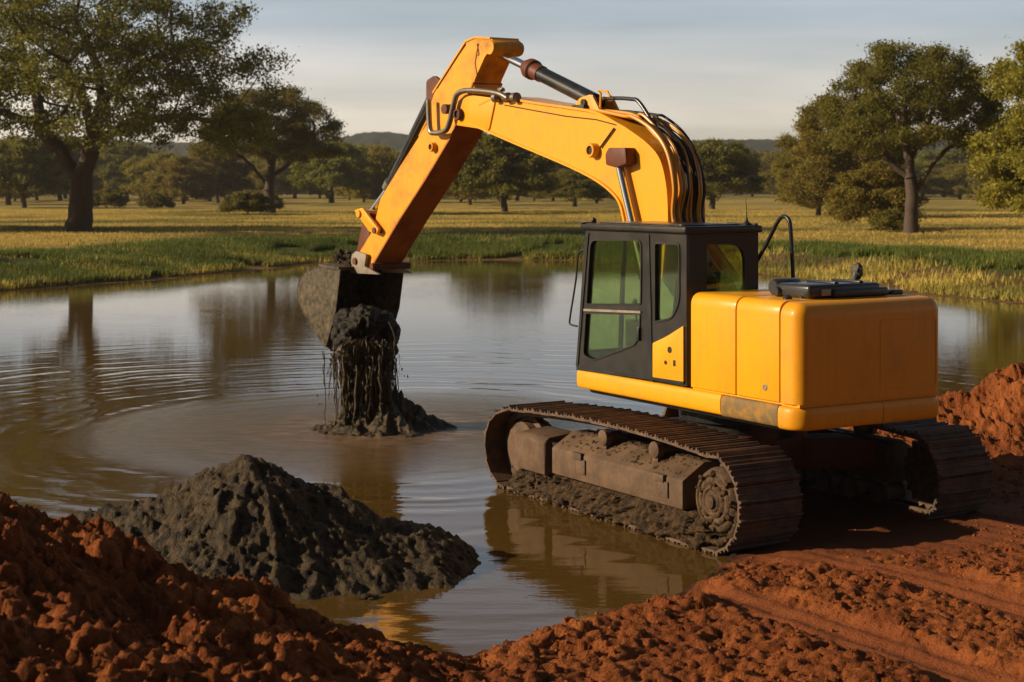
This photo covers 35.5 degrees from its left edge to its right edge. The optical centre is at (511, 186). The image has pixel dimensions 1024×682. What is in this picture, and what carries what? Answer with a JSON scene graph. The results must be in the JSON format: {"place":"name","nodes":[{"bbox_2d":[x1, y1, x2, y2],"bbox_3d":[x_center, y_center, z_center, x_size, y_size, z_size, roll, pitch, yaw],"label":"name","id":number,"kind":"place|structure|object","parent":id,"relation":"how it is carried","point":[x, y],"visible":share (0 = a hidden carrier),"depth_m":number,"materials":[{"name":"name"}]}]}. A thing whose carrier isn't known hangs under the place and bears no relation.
{"place":"outdoors","nodes":[
{"label":"outdoors","id":0,"kind":"place"},
{"bbox_2d":[0,132,1001,194],"bbox_3d":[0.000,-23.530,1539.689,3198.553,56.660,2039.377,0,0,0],"label":"hills","id":1,"kind":"structure","parent":0,"point":[396,141],"depth_m":1341.10,"materials":[{"name":"green plant"}]},
{"bbox_2d":[0,260,1023,655],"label":"pond water","id":2,"kind":"structure","parent":0,"point":[120,394],"depth_m":28.13,"materials":[{"name":"brown liquid"}]},
{"bbox_2d":[74,454,481,600],"bbox_3d":[-2.660,3.700,16.090,5.680,1.958,4.180,0,0,0],"label":"mud heap","id":3,"kind":"object","parent":2,"relation":"in","point":[252,518],"visible":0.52,"depth_m":15.59,"materials":[{"name":"grey soil"}]},
{"bbox_2d":[358,593,379,599],"bbox_3d":[-1.320,3.798,14.754,0.212,0.100,0.127,0,0,0],"label":"mud clod","id":4,"kind":"object","parent":2,"relation":"in","point":[364,596],"visible":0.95,"depth_m":14.71,"materials":[{"name":"grey soil"}]},
{"bbox_2d":[310,387,458,437],"bbox_3d":[-1.951,3.487,25.200,4.598,0.816,3.600,0,0,0],"label":"mud splash","id":5,"kind":"object","parent":2,"relation":"on","point":[405,418],"visible":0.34,"depth_m":24.74,"materials":[{"name":"grey soil"}]},
{"bbox_2d":[0,194,1023,681],"bbox_3d":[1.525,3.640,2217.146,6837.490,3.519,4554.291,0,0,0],"label":"ground","id":6,"kind":"structure","parent":0,"point":[720,608],"depth_m":12.43,"materials":[{"name":"brown soil"}]},
{"bbox_2d":[0,135,41,204],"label":"tree","id":7,"kind":"object","parent":6,"relation":"on","point":[8,197],"visible":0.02,"depth_m":239.57,"materials":[{"name":"green plant"}]},
{"bbox_2d":[3,187,42,200],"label":"tree","id":8,"kind":"object","parent":6,"relation":"on","point":[14,196],"visible":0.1,"depth_m":297.26,"materials":[{"name":"green plant"}]},
{"bbox_2d":[0,137,68,207],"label":"tree","id":9,"kind":"object","parent":6,"relation":"on","point":[19,164],"visible":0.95,"depth_m":202.79,"materials":[{"name":"green plant"}]},
{"bbox_2d":[34,190,68,199],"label":"tree","id":10,"kind":"object","parent":6,"relation":"on","point":[37,198],"visible":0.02,"depth_m":314.19,"materials":[{"name":"green plant"}]},
{"bbox_2d":[50,143,102,200],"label":"tree","id":11,"kind":"object","parent":6,"relation":"on","point":[96,179],"visible":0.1,"depth_m":299.51,"materials":[{"name":"green plant"}]},
{"bbox_2d":[93,156,120,189],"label":"tree","id":12,"kind":"object","parent":6,"relation":"on","point":[100,184],"visible":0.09,"depth_m":328.14,"materials":[{"name":"green plant"}]},
{"bbox_2d":[93,187,130,207],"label":"bush","id":13,"kind":"object","parent":6,"relation":"on","point":[110,197],"visible":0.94,"depth_m":198.46,"materials":[{"name":"green plant"}]},
{"bbox_2d":[92,140,154,198],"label":"tree","id":14,"kind":"object","parent":6,"relation":"on","point":[121,155],"visible":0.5,"depth_m":326.13,"materials":[{"name":"green plant"}]},
{"bbox_2d":[0,0,299,232],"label":"shade tree","id":15,"kind":"object","parent":6,"relation":"on","point":[25,78],"visible":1,"depth_m":95.49,"materials":[{"name":"green plant"}]},
{"bbox_2d":[113,151,188,195],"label":"tree","id":16,"kind":"object","parent":6,"relation":"on","point":[141,173],"visible":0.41,"depth_m":292.86,"materials":[{"name":"green plant"}]},
{"bbox_2d":[135,192,175,208],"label":"bush","id":17,"kind":"object","parent":6,"relation":"on","point":[154,200],"visible":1,"depth_m":189.10,"materials":[{"name":"green plant"}]},
{"bbox_2d":[158,171,185,201],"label":"tree","id":18,"kind":"object","parent":6,"relation":"on","point":[167,173],"visible":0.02,"depth_m":275.84,"materials":[{"name":"green plant"}]},
{"bbox_2d":[145,154,220,203],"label":"tree","id":19,"kind":"object","parent":6,"relation":"on","point":[196,184],"visible":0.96,"depth_m":248.24,"materials":[{"name":"green plant"}]},
{"bbox_2d":[185,151,237,200],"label":"tree","id":20,"kind":"object","parent":6,"relation":"on","point":[224,193],"visible":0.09,"depth_m":299.19,"materials":[{"name":"green plant"}]},
{"bbox_2d":[184,152,259,202],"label":"tree","id":21,"kind":"object","parent":6,"relation":"on","point":[229,169],"visible":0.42,"depth_m":260.16,"materials":[{"name":"green plant"}]},
{"bbox_2d":[230,171,240,195],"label":"tree","id":22,"kind":"object","parent":6,"relation":"on","point":[231,192],"visible":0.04,"depth_m":377.50,"materials":[{"name":"green plant"}]},
{"bbox_2d":[216,189,278,214],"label":"bush","id":23,"kind":"object","parent":6,"relation":"on","point":[249,201],"visible":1,"depth_m":149.02,"materials":[{"name":"green plant"}]},
{"bbox_2d":[236,140,265,163],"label":"tree","id":24,"kind":"object","parent":6,"relation":"on","point":[246,158],"visible":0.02,"depth_m":445.78,"materials":[{"name":"green plant"}]},
{"bbox_2d":[179,84,351,213],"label":"shade tree","id":25,"kind":"object","parent":6,"relation":"on","point":[303,136],"visible":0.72,"depth_m":155.43,"materials":[{"name":"green plant"}]},
{"bbox_2d":[240,159,306,195],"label":"tree","id":26,"kind":"object","parent":6,"relation":"on","point":[262,169],"visible":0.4,"depth_m":353.35,"materials":[{"name":"green plant"}]},
{"bbox_2d":[262,192,285,209],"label":"bush","id":27,"kind":"object","parent":6,"relation":"on","point":[279,201],"visible":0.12,"depth_m":174.70,"materials":[{"name":"green plant"}]},
{"bbox_2d":[246,150,327,197],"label":"tree","id":28,"kind":"object","parent":6,"relation":"on","point":[254,160],"visible":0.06,"depth_m":360.10,"materials":[{"name":"green plant"}]},
{"bbox_2d":[300,186,334,197],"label":"tree","id":29,"kind":"object","parent":6,"relation":"on","point":[311,192],"visible":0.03,"depth_m":367.56,"materials":[{"name":"green plant"}]},
{"bbox_2d":[277,139,380,202],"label":"tree","id":30,"kind":"object","parent":6,"relation":"on","point":[331,173],"visible":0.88,"depth_m":258.19,"materials":[{"name":"green plant"}]},
{"bbox_2d":[333,186,362,199],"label":"tree","id":31,"kind":"object","parent":6,"relation":"on","point":[338,192],"visible":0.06,"depth_m":325.87,"materials":[{"name":"green plant"}]},
{"bbox_2d":[345,166,382,201],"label":"tree","id":32,"kind":"object","parent":6,"relation":"on","point":[355,195],"visible":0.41,"depth_m":275.74,"materials":[{"name":"green plant"}]},
{"bbox_2d":[337,144,399,197],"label":"tree","id":33,"kind":"object","parent":6,"relation":"on","point":[380,158],"visible":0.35,"depth_m":276.59,"materials":[{"name":"green plant"}]},
{"bbox_2d":[356,143,394,160],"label":"tree","id":34,"kind":"object","parent":6,"relation":"on","point":[365,145],"depth_m":430.51,"materials":[{"name":"green plant"}]},
{"bbox_2d":[443,195,484,201],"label":"tree","id":35,"kind":"object","parent":6,"relation":"on","point":[444,197],"depth_m":286.09,"materials":[{"name":"green plant"}]},
{"bbox_2d":[443,146,522,204],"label":"tree","id":36,"kind":"object","parent":6,"relation":"on","point":[469,197],"visible":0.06,"depth_m":232.43,"materials":[{"name":"green plant"}]},
{"bbox_2d":[447,131,561,211],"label":"tree","id":37,"kind":"object","parent":6,"relation":"on","point":[505,155],"visible":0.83,"depth_m":169.19,"materials":[{"name":"green plant"}]},
{"bbox_2d":[0,235,1023,302],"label":"shore reeds","id":38,"kind":"object","parent":6,"relation":"on","point":[919,285],"visible":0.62,"depth_m":64.67,"materials":[{"name":"green plant"}]},
{"bbox_2d":[0,231,1023,288],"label":"bank grass","id":39,"kind":"structure","parent":6,"relation":"on","point":[191,248],"depth_m":74.28,"materials":[{"name":"green plant"}]},
{"bbox_2d":[0,208,1023,259],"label":"meadow grass","id":40,"kind":"structure","parent":6,"relation":"on","point":[231,221],"depth_m":117.99,"materials":[{"name":"green plant"}]},
{"bbox_2d":[0,369,1023,681],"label":"soil crumbs","id":41,"kind":"object","parent":6,"relation":"on","point":[606,643],"visible":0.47,"depth_m":12.09,"materials":[{"name":"brown soil"}]},
{"bbox_2d":[505,164,529,200],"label":"tree","id":42,"kind":"object","parent":6,"relation":"on","point":[517,198],"depth_m":310.26,"materials":[{"name":"green plant"}]},
{"bbox_2d":[519,193,542,200],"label":"tree","id":43,"kind":"object","parent":6,"relation":"on","point":[525,196],"visible":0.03,"depth_m":312.00,"materials":[{"name":"green plant"}]},
{"bbox_2d":[528,159,570,200],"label":"tree","id":44,"kind":"object","parent":6,"relation":"on","point":[561,167],"visible":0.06,"depth_m":292.05,"materials":[{"name":"green plant"}]},
{"bbox_2d":[531,169,611,206],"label":"tree","id":45,"kind":"object","parent":6,"relation":"on","point":[574,184],"visible":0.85,"depth_m":212.31,"materials":[{"name":"green plant"}]},
{"bbox_2d":[564,186,615,202],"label":"tree","id":46,"kind":"object","parent":6,"relation":"on","point":[606,193],"visible":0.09,"depth_m":258.37,"materials":[{"name":"green plant"}]},
{"bbox_2d":[297,36,993,555],"bbox_3d":[0.463,0.793,22.564,3.744,6.066,13.003,0,0,-31],"label":"excavator","id":47,"kind":"object","parent":6,"relation":"on","point":[763,398],"visible":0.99,"depth_m":18.52,"materials":[{"name":"metal"}]},
{"bbox_2d":[316,303,407,425],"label":"falling mud","id":48,"kind":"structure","parent":47,"relation":"hanging from","point":[365,339],"depth_m":24.89,"materials":[{"name":"grey soil"}]},
{"bbox_2d":[691,289,771,394],"bbox_3d":[3.110,1.730,18.257,2.080,1.070,0.790,0,0,-31],"label":"engine door","id":49,"kind":"structure","parent":47,"relation":"in","point":[713,313],"depth_m":17.70,"materials":[{"name":"yellow paint"}]},
{"bbox_2d":[737,294,913,401],"bbox_3d":[3.503,1.732,17.601,2.089,1.065,0.702,0,0,-31],"label":"engine door","id":50,"kind":"structure","parent":47,"relation":"in","point":[758,317],"depth_m":17.05,"materials":[{"name":"yellow paint"}]},
{"bbox_2d":[692,137,768,209],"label":"tree","id":51,"kind":"object","parent":6,"relation":"on","point":[722,164],"visible":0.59,"depth_m":187.74,"materials":[{"name":"green plant"}]},
{"bbox_2d":[721,150,778,196],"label":"tree","id":52,"kind":"object","parent":6,"relation":"on","point":[757,154],"visible":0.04,"depth_m":418.76,"materials":[{"name":"green plant"}]},
{"bbox_2d":[756,147,804,193],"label":"tree","id":53,"kind":"object","parent":6,"relation":"on","point":[768,157],"visible":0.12,"depth_m":398.51,"materials":[{"name":"green plant"}]},
{"bbox_2d":[768,130,845,215],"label":"shade tree","id":54,"kind":"object","parent":6,"relation":"on","point":[781,166],"visible":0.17,"depth_m":149.66,"materials":[{"name":"green plant"}]},
{"bbox_2d":[781,95,917,208],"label":"shade tree","id":55,"kind":"object","parent":6,"relation":"on","point":[817,168],"visible":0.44,"depth_m":137.85,"materials":[{"name":"green plant"}]},
{"bbox_2d":[821,159,932,229],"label":"bush","id":56,"kind":"object","parent":6,"relation":"on","point":[883,189],"visible":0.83,"depth_m":100.70,"materials":[{"name":"green plant"}]},
{"bbox_2d":[867,208,920,230],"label":"bush","id":57,"kind":"object","parent":6,"relation":"on","point":[892,218],"visible":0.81,"depth_m":97.32,"materials":[{"name":"green plant"}]},
{"bbox_2d":[888,163,922,187],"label":"tree","id":58,"kind":"object","parent":6,"relation":"on","point":[917,171],"visible":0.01,"depth_m":337.78,"materials":[{"name":"green plant"}]},
{"bbox_2d":[807,38,1009,233],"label":"shade tree","id":59,"kind":"object","parent":6,"relation":"on","point":[870,108],"visible":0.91,"depth_m":94.11,"materials":[{"name":"green plant"}]},
{"bbox_2d":[914,147,970,197],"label":"tree","id":60,"kind":"object","parent":6,"relation":"on","point":[925,158],"visible":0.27,"depth_m":386.36,"materials":[{"name":"green plant"}]},
{"bbox_2d":[917,162,987,198],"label":"tree","id":61,"kind":"object","parent":6,"relation":"on","point":[952,178],"visible":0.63,"depth_m":334.78,"materials":[{"name":"green plant"}]},
{"bbox_2d":[944,36,1023,217],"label":"shade tree","id":62,"kind":"object","parent":6,"relation":"on","point":[995,163],"visible":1,"depth_m":88.53,"materials":[{"name":"green plant"}]},
{"bbox_2d":[963,168,1017,190],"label":"tree","id":63,"kind":"object","parent":6,"relation":"on","point":[974,184],"visible":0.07,"depth_m":296.72,"materials":[{"name":"green plant"}]},
{"bbox_2d":[0,0,1023,142],"label":"sky","id":64,"kind":"structure","parent":0,"point":[724,69],"materials":[{"name":"blue"}]}
]}

